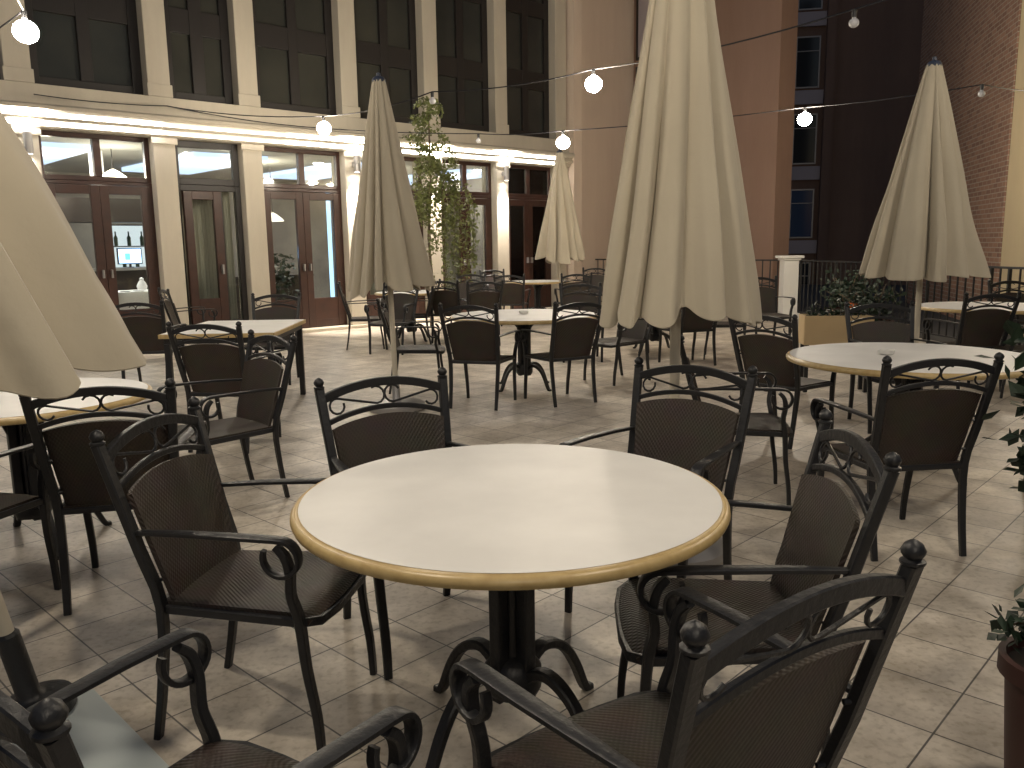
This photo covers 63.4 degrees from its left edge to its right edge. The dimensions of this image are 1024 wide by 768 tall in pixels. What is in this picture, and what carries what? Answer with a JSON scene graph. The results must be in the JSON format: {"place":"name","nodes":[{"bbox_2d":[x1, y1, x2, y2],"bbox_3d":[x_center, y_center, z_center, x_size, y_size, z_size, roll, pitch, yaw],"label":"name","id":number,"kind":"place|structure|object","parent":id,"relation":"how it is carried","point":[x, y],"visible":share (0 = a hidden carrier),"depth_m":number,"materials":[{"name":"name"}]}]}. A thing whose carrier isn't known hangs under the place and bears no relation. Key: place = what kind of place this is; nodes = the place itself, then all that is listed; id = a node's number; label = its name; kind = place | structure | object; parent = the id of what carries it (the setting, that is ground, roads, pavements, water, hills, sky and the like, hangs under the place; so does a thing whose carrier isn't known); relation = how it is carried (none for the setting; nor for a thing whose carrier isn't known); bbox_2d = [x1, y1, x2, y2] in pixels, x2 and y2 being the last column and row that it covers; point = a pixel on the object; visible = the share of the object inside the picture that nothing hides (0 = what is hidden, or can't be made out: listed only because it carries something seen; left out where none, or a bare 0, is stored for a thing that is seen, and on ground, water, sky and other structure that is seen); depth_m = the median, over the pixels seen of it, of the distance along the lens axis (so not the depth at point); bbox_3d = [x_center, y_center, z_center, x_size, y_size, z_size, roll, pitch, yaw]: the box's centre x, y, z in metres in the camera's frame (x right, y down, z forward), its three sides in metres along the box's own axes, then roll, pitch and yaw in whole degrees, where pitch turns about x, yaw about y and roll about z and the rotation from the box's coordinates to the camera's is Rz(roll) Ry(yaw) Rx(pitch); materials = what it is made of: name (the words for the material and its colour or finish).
{"place":"outdoors","nodes":[
{"label":"outdoors","id":0,"kind":"place"},
{"bbox_2d":[235,274,313,318],"bbox_3d":[-4.864,-1.752,16.750,1.680,0.880,0.560,-10,13,-42],"label":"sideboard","id":1,"kind":"object","parent":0,"point":[293,287],"visible":0.17,"depth_m":16.68,"materials":[{"name":"wood"}]},
{"bbox_2d":[0,310,1023,767],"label":"terrace floor","id":2,"kind":"structure","parent":0,"point":[936,698],"depth_m":3.47,"materials":[{"name":"tile"}]},
{"bbox_2d":[0,442,61,589],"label":"armchair","id":3,"kind":"object","parent":2,"relation":"on","point":[11,504],"visible":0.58,"depth_m":3.48,"materials":[{"name":"black paint"}]},
{"bbox_2d":[0,111,145,712],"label":"closed umbrella","id":4,"kind":"object","parent":2,"relation":"on","point":[61,319],"visible":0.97,"depth_m":2.21,"materials":[{"name":"beige fabric"}]},
{"bbox_2d":[0,378,152,559],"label":"round table","id":5,"kind":"object","parent":2,"relation":"on","point":[24,473],"visible":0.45,"depth_m":4.07,"materials":[{"name":"white laminate"}]},
{"bbox_2d":[13,689,168,767],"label":"table","id":6,"kind":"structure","parent":2,"relation":"on","point":[103,733],"depth_m":2.46,"materials":[{"name":"grey"}]},
{"bbox_2d":[18,378,207,615],"bbox_3d":[-1.643,0.415,3.538,0.610,0.960,0.648,-3,10,-13],"label":"armchair","id":7,"kind":"object","parent":2,"relation":"on","point":[82,485],"visible":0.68,"depth_m":3.27,"materials":[{"name":"black paint"}]},
{"bbox_2d":[115,300,186,381],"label":"armchair","id":8,"kind":"object","parent":2,"relation":"on","point":[145,331],"visible":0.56,"depth_m":8.33,"materials":[{"name":"black paint"}]},
{"bbox_2d":[157,287,218,355],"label":"armchair","id":9,"kind":"object","parent":2,"relation":"on","point":[170,308],"visible":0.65,"depth_m":10.93,"materials":[{"name":"black paint"}]},
{"bbox_2d":[0,628,422,767],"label":"armchair","id":10,"kind":"object","parent":2,"relation":"on","point":[38,733],"visible":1,"depth_m":1.43,"materials":[{"name":"black paint"}]},
{"bbox_2d":[166,321,282,453],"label":"armchair","id":11,"kind":"object","parent":2,"relation":"on","point":[206,361],"visible":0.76,"depth_m":5.85,"materials":[{"name":"black paint"}]},
{"bbox_2d":[157,329,296,497],"bbox_3d":[-1.643,0.201,4.809,0.648,0.960,0.610,-10,13,-43],"label":"armchair","id":12,"kind":"object","parent":2,"relation":"on","point":[260,388],"visible":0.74,"depth_m":4.85,"materials":[{"name":"black paint"}]},
{"bbox_2d":[158,319,305,418],"bbox_3d":[-2.503,-0.160,7.653,0.970,0.750,1.270,-1,10,-2],"label":"square table","id":13,"kind":"object","parent":2,"relation":"on","point":[281,328],"visible":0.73,"depth_m":7.32,"materials":[{"name":"white laminate"}]},
{"bbox_2d":[89,396,376,750],"bbox_3d":[-0.813,0.561,2.594,0.648,0.960,0.610,1,10,9],"label":"armchair","id":14,"kind":"object","parent":2,"relation":"on","point":[207,566],"visible":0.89,"depth_m":2.49,"materials":[{"name":"black paint"}]},
{"bbox_2d":[244,292,300,384],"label":"armchair","id":15,"kind":"object","parent":2,"relation":"on","point":[276,313],"visible":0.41,"depth_m":9.28,"materials":[{"name":"black paint"}]},
{"bbox_2d":[0,0,581,332],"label":"restaurant building","id":16,"kind":"structure","parent":2,"relation":"on","point":[288,57],"depth_m":14.11,"materials":[{"name":"beige paint"}]},
{"bbox_2d":[0,0,23,27],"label":"overhead cable","id":17,"kind":"object","parent":16,"relation":"attached to","point":[11,19],"visible":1,"depth_m":7.09,"materials":[{"name":"black plastic"}]},
{"bbox_2d":[12,10,38,43],"bbox_3d":[-4.045,-2.967,6.893,0.196,0.257,0.196,-1,10,0],"label":"string bulb","id":18,"kind":"object","parent":17,"relation":"hanging from","point":[24,30],"visible":1,"depth_m":6.84,"materials":[{"name":"white glass"}]},
{"bbox_2d":[47,183,108,294],"bbox_3d":[-6.207,-1.687,11.931,0.705,2.310,0.130,-10,13,-42],"label":"door","id":19,"kind":"structure","parent":16,"relation":"in","point":[93,190],"depth_m":12.00,"materials":[{"name":"brown wood"}]},
{"bbox_2d":[24,0,142,94],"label":"window","id":20,"kind":"structure","parent":16,"relation":"in","point":[85,44],"depth_m":11.72,"materials":[{"name":"black glass"}]},
{"bbox_2d":[56,197,141,222],"bbox_3d":[-7.343,-3.517,15.098,3.000,1.140,0.600,-10,13,-42],"label":"extractor canopy","id":21,"kind":"object","parent":16,"relation":"hanging from","point":[76,209],"visible":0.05,"depth_m":14.87,"materials":[{"name":"grey wood"}]},
{"bbox_2d":[93,267,147,289],"bbox_3d":[-7.346,-1.621,15.526,2.820,1.100,0.620,-10,13,-42],"label":"bar counter","id":22,"kind":"object","parent":16,"relation":"on","point":[128,278],"visible":0.14,"depth_m":15.37,"materials":[{"name":"grey wood"}]},
{"bbox_2d":[116,248,142,266],"bbox_3d":[-7.155,-2.365,15.523,0.440,0.360,0.100,-10,13,-42],"label":"monitor","id":23,"kind":"object","parent":22,"relation":"on","point":[130,256],"visible":0.99,"depth_m":15.49,"materials":[{"name":"white plastic"}]},
{"bbox_2d":[112,224,145,266],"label":"backlit panel","id":24,"kind":"structure","parent":16,"relation":"attached to","point":[121,230],"depth_m":15.94,"materials":[{"name":"grey plastic"}]},
{"bbox_2d":[99,185,159,317],"bbox_3d":[-5.689,-1.775,12.407,0.705,2.310,0.130,-10,13,-42],"label":"door","id":25,"kind":"structure","parent":16,"relation":"in","point":[104,191],"depth_m":12.35,"materials":[{"name":"brown wood"}]},
{"bbox_2d":[163,0,233,104],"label":"window","id":26,"kind":"structure","parent":16,"relation":"in","point":[197,31],"depth_m":12.79,"materials":[{"name":"black glass"}]},
{"bbox_2d":[180,191,218,324],"bbox_3d":[-5.041,-1.941,13.366,0.564,2.320,0.096,-10,13,-42],"label":"curtain","id":27,"kind":"object","parent":16,"relation":"hanging from","point":[205,247],"visible":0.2,"depth_m":13.40,"materials":[{"name":"beige fabric"}]},
{"bbox_2d":[181,191,229,323],"bbox_3d":[-4.822,-1.904,13.129,0.598,2.240,0.135,-10,13,-42],"label":"door","id":28,"kind":"structure","parent":16,"relation":"in","point":[221,304],"depth_m":13.11,"materials":[{"name":"brown wood"}]},
{"bbox_2d":[222,192,237,318],"bbox_3d":[-4.700,-1.994,13.654,0.264,2.320,0.095,-10,13,-42],"label":"curtain","id":29,"kind":"object","parent":16,"relation":"hanging from","point":[230,256],"visible":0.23,"depth_m":13.67,"materials":[{"name":"beige fabric"}]},
{"bbox_2d":[274,253,298,299],"bbox_3d":[-4.342,-1.813,15.700,0.784,1.333,0.691,-10,13,-42],"label":"potted plant","id":30,"kind":"object","parent":16,"relation":"on","point":[282,272],"visible":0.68,"depth_m":15.60,"materials":[{"name":"green plant"}]},
{"bbox_2d":[264,191,309,327],"bbox_3d":[-3.831,-2.091,14.120,0.720,2.310,0.130,-10,13,-42],"label":"door","id":31,"kind":"structure","parent":16,"relation":"in","point":[296,196],"depth_m":14.17,"materials":[{"name":"brown wood"}]},
{"bbox_2d":[252,0,335,114],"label":"window","id":32,"kind":"structure","parent":16,"relation":"in","point":[294,38],"depth_m":13.88,"materials":[{"name":"black glass"}]},
{"bbox_2d":[302,192,344,326],"bbox_3d":[-3.302,-2.181,14.607,0.720,2.310,0.130,-10,13,-42],"label":"door","id":33,"kind":"structure","parent":16,"relation":"in","point":[325,311],"depth_m":14.65,"materials":[{"name":"brown wood"}]},
{"bbox_2d":[326,201,334,296],"bbox_3d":[-3.252,-2.425,14.847,0.070,1.950,0.024,-10,13,-42],"label":"light strip","id":34,"kind":"object","parent":16,"relation":"attached to","point":[330,250],"visible":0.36,"depth_m":14.84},
{"bbox_2d":[354,0,418,123],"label":"window","id":35,"kind":"structure","parent":16,"relation":"in","point":[385,30],"depth_m":15.11,"materials":[{"name":"black glass"}]},
{"bbox_2d":[444,204,459,289],"bbox_3d":[-1.349,-2.593,16.794,0.804,2.360,0.095,-10,13,-42],"label":"curtain","id":36,"kind":"object","parent":16,"relation":"hanging from","point":[453,268],"visible":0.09,"depth_m":16.89,"materials":[{"name":"fabric"}]},
{"bbox_2d":[441,197,466,311],"bbox_3d":[-1.171,-2.543,16.573,0.670,2.310,0.130,-10,13,-42],"label":"door","id":37,"kind":"structure","parent":16,"relation":"in","point":[463,199],"depth_m":16.66,"materials":[{"name":"brown wood"}]},
{"bbox_2d":[435,0,488,131],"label":"window","id":38,"kind":"structure","parent":16,"relation":"in","point":[461,25],"depth_m":16.30,"materials":[{"name":"black glass"}]},
{"bbox_2d":[465,198,491,281],"bbox_3d":[-0.679,-2.627,17.026,0.670,2.310,0.130,-10,13,-42],"label":"door","id":39,"kind":"structure","parent":16,"relation":"in","point":[486,202],"depth_m":17.08,"materials":[{"name":"brown wood"}]},
{"bbox_2d":[509,200,528,308],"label":"door","id":40,"kind":"structure","parent":16,"relation":"in","point":[518,209],"depth_m":17.78,"materials":[{"name":"brown wood"}]},
{"bbox_2d":[167,0,886,116],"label":"overhead cable","id":41,"kind":"object","parent":16,"relation":"attached to","point":[560,76],"visible":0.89,"depth_m":9.81,"materials":[{"name":"black plastic"}]},
{"bbox_2d":[585,69,601,91],"bbox_3d":[0.948,-3.524,9.641,0.196,0.257,0.196,-1,10,0],"label":"string bulb","id":42,"kind":"object","parent":41,"relation":"hanging from","point":[593,82],"visible":1,"depth_m":9.59,"materials":[{"name":"white glass"}]},
{"bbox_2d":[506,0,548,137],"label":"window","id":43,"kind":"structure","parent":16,"relation":"in","point":[527,45],"depth_m":17.46,"materials":[{"name":"black glass"}]},
{"bbox_2d":[528,200,549,307],"bbox_3d":[0.603,-2.844,18.207,0.655,2.310,0.130,-10,13,-42],"label":"door","id":44,"kind":"structure","parent":16,"relation":"in","point":[539,269],"depth_m":18.15,"materials":[{"name":"brown wood"}]},
{"bbox_3d":[-6.370,-1.183,13.953,1.500,0.730,0.800,-10,13,-42],"label":"dining table","id":45,"kind":"object","parent":16,"relation":"on","visible":0},
{"bbox_2d":[118,289,148,309],"bbox_3d":[-6.373,-1.351,13.925,1.636,0.420,0.902,-10,13,-42],"label":"tablecloth","id":46,"kind":"object","parent":45,"relation":"on","point":[134,296],"visible":0.08,"depth_m":13.53,"materials":[{"name":"white fabric"}]},
{"bbox_2d":[337,281,384,349],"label":"armchair","id":47,"kind":"object","parent":2,"relation":"on","point":[357,319],"visible":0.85,"depth_m":11.78,"materials":[{"name":"black paint"}]},
{"bbox_2d":[364,282,418,354],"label":"armchair","id":48,"kind":"object","parent":2,"relation":"on","point":[404,304],"visible":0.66,"depth_m":11.58,"materials":[{"name":"black paint"}]},
{"bbox_2d":[348,72,435,413],"bbox_3d":[-1.071,-1.205,7.259,0.793,2.900,0.806,-2,10,0],"label":"closed umbrella","id":49,"kind":"object","parent":2,"relation":"on","point":[388,248],"visible":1,"depth_m":7.00,"materials":[{"name":"beige fabric"}]},
{"bbox_2d":[314,367,470,679],"bbox_3d":[-0.362,0.468,3.111,0.610,0.960,0.648,-6,11,-28],"label":"armchair","id":50,"kind":"object","parent":2,"relation":"on","point":[361,441],"visible":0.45,"depth_m":3.26,"materials":[{"name":"black paint"}]},
{"bbox_2d":[375,290,436,341],"bbox_3d":[-1.566,-1.055,12.900,1.100,0.754,1.100,-1,10,0],"label":"round table","id":51,"kind":"object","parent":2,"relation":"on","point":[420,293],"visible":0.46,"depth_m":12.80,"materials":[{"name":"white laminate"}]},
{"bbox_2d":[376,295,445,393],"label":"armchair","id":52,"kind":"object","parent":2,"relation":"on","point":[438,349],"visible":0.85,"depth_m":8.23,"materials":[{"name":"black paint"}]},
{"bbox_2d":[396,279,440,343],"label":"armchair","id":53,"kind":"object","parent":2,"relation":"on","point":[427,314],"visible":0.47,"depth_m":12.20,"materials":[{"name":"black paint"}]},
{"bbox_2d":[402,96,480,325],"bbox_3d":[-1.184,-3.013,14.753,1.670,3.985,0.624,-10,13,-42],"label":"creeper","id":54,"kind":"object","parent":2,"relation":"on","point":[433,163],"visible":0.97,"depth_m":14.61,"materials":[{"name":"green plant"}]},
{"bbox_2d":[426,279,466,342],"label":"armchair","id":55,"kind":"object","parent":2,"relation":"on","point":[446,298],"visible":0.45,"depth_m":12.28,"materials":[{"name":"black paint"}]},
{"bbox_2d":[449,273,485,322],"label":"armchair","id":56,"kind":"object","parent":2,"relation":"on","point":[462,287],"visible":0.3,"depth_m":14.80,"materials":[{"name":"black paint"}]},
{"bbox_2d":[438,303,520,410],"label":"armchair","id":57,"kind":"object","parent":2,"relation":"on","point":[474,342],"visible":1,"depth_m":7.32,"materials":[{"name":"black paint"}]},
{"bbox_2d":[458,280,503,345],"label":"armchair","id":58,"kind":"object","parent":2,"relation":"on","point":[488,299],"visible":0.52,"depth_m":11.87,"materials":[{"name":"black paint"}]},
{"bbox_2d":[290,444,730,767],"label":"round table","id":59,"kind":"object","parent":2,"relation":"on","point":[511,528],"visible":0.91,"depth_m":2.24,"materials":[{"name":"white laminate"}]},
{"bbox_2d":[493,274,530,325],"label":"armchair","id":60,"kind":"object","parent":2,"relation":"on","point":[513,294],"visible":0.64,"depth_m":14.26,"materials":[{"name":"black paint"}]},
{"bbox_2d":[450,309,597,391],"bbox_3d":[0.125,-0.334,8.462,1.500,0.754,1.500,-1,10,0],"label":"round table","id":61,"kind":"object","parent":2,"relation":"on","point":[531,318],"visible":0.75,"depth_m":8.36,"materials":[{"name":"white laminate"}]},
{"bbox_2d":[506,280,568,308],"bbox_3d":[0.496,-1.600,15.957,1.200,0.754,1.200,-1,10,0],"label":"round table","id":62,"kind":"object","parent":2,"relation":"on","point":[537,285],"visible":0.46,"depth_m":15.87,"materials":[{"name":"white laminate"}]},
{"bbox_2d":[535,149,584,305],"bbox_3d":[0.888,-2.730,15.365,0.937,3.160,0.896,-1,10,0],"label":"closed umbrella","id":63,"kind":"object","parent":2,"relation":"on","point":[560,242],"visible":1,"depth_m":15.07,"materials":[{"name":"beige fabric"}]},
{"bbox_2d":[520,301,601,407],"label":"armchair","id":64,"kind":"object","parent":2,"relation":"on","point":[572,339],"visible":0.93,"depth_m":7.46,"materials":[{"name":"black paint"}]},
{"bbox_2d":[554,272,592,307],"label":"armchair","id":65,"kind":"object","parent":2,"relation":"on","point":[571,283],"visible":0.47,"depth_m":14.21,"materials":[{"name":"black paint"}]},
{"bbox_2d":[559,282,603,362],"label":"armchair","id":66,"kind":"object","parent":2,"relation":"on","point":[578,298],"visible":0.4,"depth_m":10.66,"materials":[{"name":"black paint"}]},
{"bbox_2d":[581,267,604,295],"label":"armchair","id":67,"kind":"object","parent":2,"relation":"on","point":[596,279],"visible":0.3,"depth_m":17.36,"materials":[{"name":"black paint"}]},
{"bbox_2d":[583,318,651,385],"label":"armchair","id":68,"kind":"object","parent":2,"relation":"on","point":[635,334],"visible":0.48,"depth_m":8.77,"materials":[{"name":"black paint"}]},
{"bbox_2d":[559,356,757,612],"bbox_3d":[0.585,0.418,3.324,0.610,0.960,0.648,6,12,37],"label":"armchair","id":69,"kind":"object","parent":2,"relation":"on","point":[695,437],"visible":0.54,"depth_m":3.44,"materials":[{"name":"black paint"}]},
{"bbox_2d":[599,0,761,564],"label":"closed umbrella","id":70,"kind":"object","parent":2,"relation":"on","point":[680,237],"visible":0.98,"depth_m":3.46,"materials":[{"name":"beige fabric"}]},
{"bbox_2d":[658,307,716,365],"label":"armchair","id":71,"kind":"object","parent":2,"relation":"on","point":[691,321],"visible":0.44,"depth_m":9.72,"materials":[{"name":"black paint"}]},
{"bbox_2d":[449,539,926,767],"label":"armchair","id":72,"kind":"object","parent":2,"relation":"on","point":[778,708],"visible":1,"depth_m":1.37,"materials":[{"name":"black paint"}]},
{"bbox_2d":[680,335,793,505],"bbox_3d":[1.256,0.167,4.754,0.648,0.960,0.610,1,10,9],"label":"armchair","id":73,"kind":"object","parent":2,"relation":"on","point":[770,424],"visible":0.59,"depth_m":4.52,"materials":[{"name":"black paint"}]},
{"bbox_2d":[614,409,901,751],"bbox_3d":[0.616,0.590,2.298,0.648,0.960,0.610,0,10,4],"label":"armchair","id":74,"kind":"object","parent":2,"relation":"on","point":[822,527],"visible":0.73,"depth_m":2.21,"materials":[{"name":"black paint"}]},
{"bbox_2d":[745,275,795,339],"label":"armchair","id":75,"kind":"object","parent":2,"relation":"on","point":[769,302],"visible":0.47,"depth_m":11.83,"materials":[{"name":"black paint"}]},
{"bbox_2d":[728,314,836,448],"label":"armchair","id":76,"kind":"object","parent":2,"relation":"on","point":[764,353],"visible":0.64,"depth_m":5.87,"materials":[{"name":"black paint"}]},
{"bbox_2d":[775,255,803,317],"bbox_3d":[5.223,-1.838,15.675,0.420,1.170,0.420,-1,10,0],"label":"gate post","id":77,"kind":"object","parent":2,"relation":"on","point":[788,275],"visible":0.84,"depth_m":15.54,"materials":[{"name":"white paint"}]},
{"bbox_2d":[798,297,874,392],"bbox_3d":[3.115,-0.389,8.004,0.640,0.919,0.240,0,10,6],"label":"planter box","id":78,"kind":"object","parent":2,"relation":"on","point":[822,327],"visible":0.67,"depth_m":7.89,"materials":[{"name":"beige paint"}]},
{"bbox_2d":[817,267,883,313],"bbox_3d":[5.183,-1.345,12.889,1.026,1.124,0.833,-4,10,-20],"label":"potted plant","id":79,"kind":"object","parent":2,"relation":"on","point":[840,289],"visible":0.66,"depth_m":12.86,"materials":[{"name":"green plant"}]},
{"bbox_2d":[831,278,906,321],"bbox_3d":[4.692,-1.014,10.921,0.899,1.139,0.868,-8,12,-38],"label":"potted plant","id":80,"kind":"object","parent":2,"relation":"on","point":[881,299],"visible":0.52,"depth_m":10.88,"materials":[{"name":"green plant"}]},
{"bbox_2d":[844,301,946,433],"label":"armchair","id":81,"kind":"object","parent":2,"relation":"on","point":[883,331],"visible":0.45,"depth_m":6.67,"materials":[{"name":"black paint"}]},
{"bbox_2d":[786,342,1023,482],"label":"round table","id":82,"kind":"object","parent":2,"relation":"on","point":[862,358],"visible":0.52,"depth_m":4.98,"materials":[{"name":"white laminate"}]},
{"bbox_2d":[810,352,1004,561],"bbox_3d":[1.837,0.293,3.954,0.610,0.960,0.648,-2,10,-6],"label":"armchair","id":83,"kind":"object","parent":2,"relation":"on","point":[922,429],"visible":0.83,"depth_m":3.71,"materials":[{"name":"black paint"}]},
{"bbox_2d":[798,260,1023,344],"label":"railing","id":84,"kind":"object","parent":2,"relation":"on","point":[1009,275],"visible":0.45,"depth_m":12.21,"materials":[{"name":"black metal"}]},
{"bbox_2d":[859,56,990,342],"bbox_3d":[3.442,-1.220,6.949,0.995,2.900,0.902,-1,10,0],"label":"closed umbrella","id":85,"kind":"object","parent":2,"relation":"on","point":[923,227],"visible":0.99,"depth_m":6.68,"materials":[{"name":"beige fabric"}]},
{"bbox_2d":[922,291,1021,391],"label":"armchair","id":86,"kind":"object","parent":2,"relation":"on","point":[982,328],"visible":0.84,"depth_m":7.75,"materials":[{"name":"black paint"}]},
{"bbox_2d":[921,301,1023,380],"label":"round table","id":87,"kind":"object","parent":2,"relation":"on","point":[952,307],"visible":0.26,"depth_m":8.59,"materials":[{"name":"white laminate"}]},
{"bbox_2d":[976,320,1023,491],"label":"potted plant","id":88,"kind":"object","parent":2,"relation":"on","point":[1014,331],"visible":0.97,"depth_m":3.64,"materials":[{"name":"green plant"}]},
{"bbox_2d":[983,584,1023,767],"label":"potted plant","id":89,"kind":"object","parent":2,"relation":"on","point":[1010,661],"visible":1,"depth_m":2.03,"materials":[{"name":"brown plant"}]},
{"bbox_2d":[985,319,1023,397],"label":"armchair","id":90,"kind":"object","parent":2,"relation":"on","point":[1018,348],"visible":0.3,"depth_m":7.62,"materials":[{"name":"black paint"}]},
{"bbox_2d":[987,279,1023,344],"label":"armchair","id":91,"kind":"object","parent":2,"relation":"on","point":[998,299],"visible":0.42,"depth_m":9.87,"materials":[{"name":"black paint"}]},
{"bbox_2d":[797,284,1023,344],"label":"ground","id":92,"kind":"structure","parent":0,"point":[942,328],"depth_m":19.44,"materials":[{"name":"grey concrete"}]},
{"bbox_2d":[582,0,798,309],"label":"peach building","id":93,"kind":"structure","parent":92,"relation":"on","point":[760,72],"depth_m":17.53,"materials":[{"name":"paint"}]},
{"bbox_2d":[636,0,648,60],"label":"window","id":94,"kind":"structure","parent":93,"relation":"in","point":[641,5],"depth_m":19.63,"materials":[{"name":"beige paint"}]},
{"bbox_2d":[788,0,923,284],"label":"dark apartment block","id":95,"kind":"structure","parent":92,"relation":"on","point":[844,156],"depth_m":29.22,"materials":[{"name":"brown paint"}]},
{"bbox_2d":[789,189,813,237],"bbox_3d":[10.140,-6.194,30.224,1.600,1.750,0.068,1,10,10],"label":"window","id":96,"kind":"structure","parent":95,"relation":"in","point":[802,200],"depth_m":30.15,"materials":[{"name":"blue glass"}]},
{"bbox_2d":[792,113,817,164],"bbox_3d":[10.101,-8.778,29.789,1.600,1.750,0.068,1,10,10],"label":"window","id":97,"kind":"structure","parent":95,"relation":"in","point":[804,137],"depth_m":29.73,"materials":[{"name":"black glass"}]},
{"bbox_2d":[795,35,820,88],"bbox_3d":[10.063,-11.361,29.355,1.600,1.750,0.068,1,10,10],"label":"window","id":98,"kind":"structure","parent":95,"relation":"in","point":[808,47],"depth_m":29.29,"materials":[{"name":"black glass"}]},
{"bbox_2d":[798,0,822,10],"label":"window","id":99,"kind":"structure","parent":95,"relation":"in","point":[803,5],"depth_m":28.97,"materials":[{"name":"black glass"}]},
{"bbox_2d":[1000,0,1023,335],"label":"ochre building","id":100,"kind":"structure","parent":92,"relation":"on","point":[1012,253],"depth_m":13.61,"materials":[{"name":"paint"}]},
{"bbox_2d":[34,84,1023,134],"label":"overhead cable","id":101,"kind":"object","parent":100,"relation":"attached to","point":[517,134],"visible":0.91,"depth_m":11.94,"materials":[{"name":"black plastic"}]},
{"bbox_2d":[905,0,1021,319],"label":"brick building","id":102,"kind":"structure","parent":0,"point":[966,43],"depth_m":15.44,"materials":[{"name":"brown brick"}]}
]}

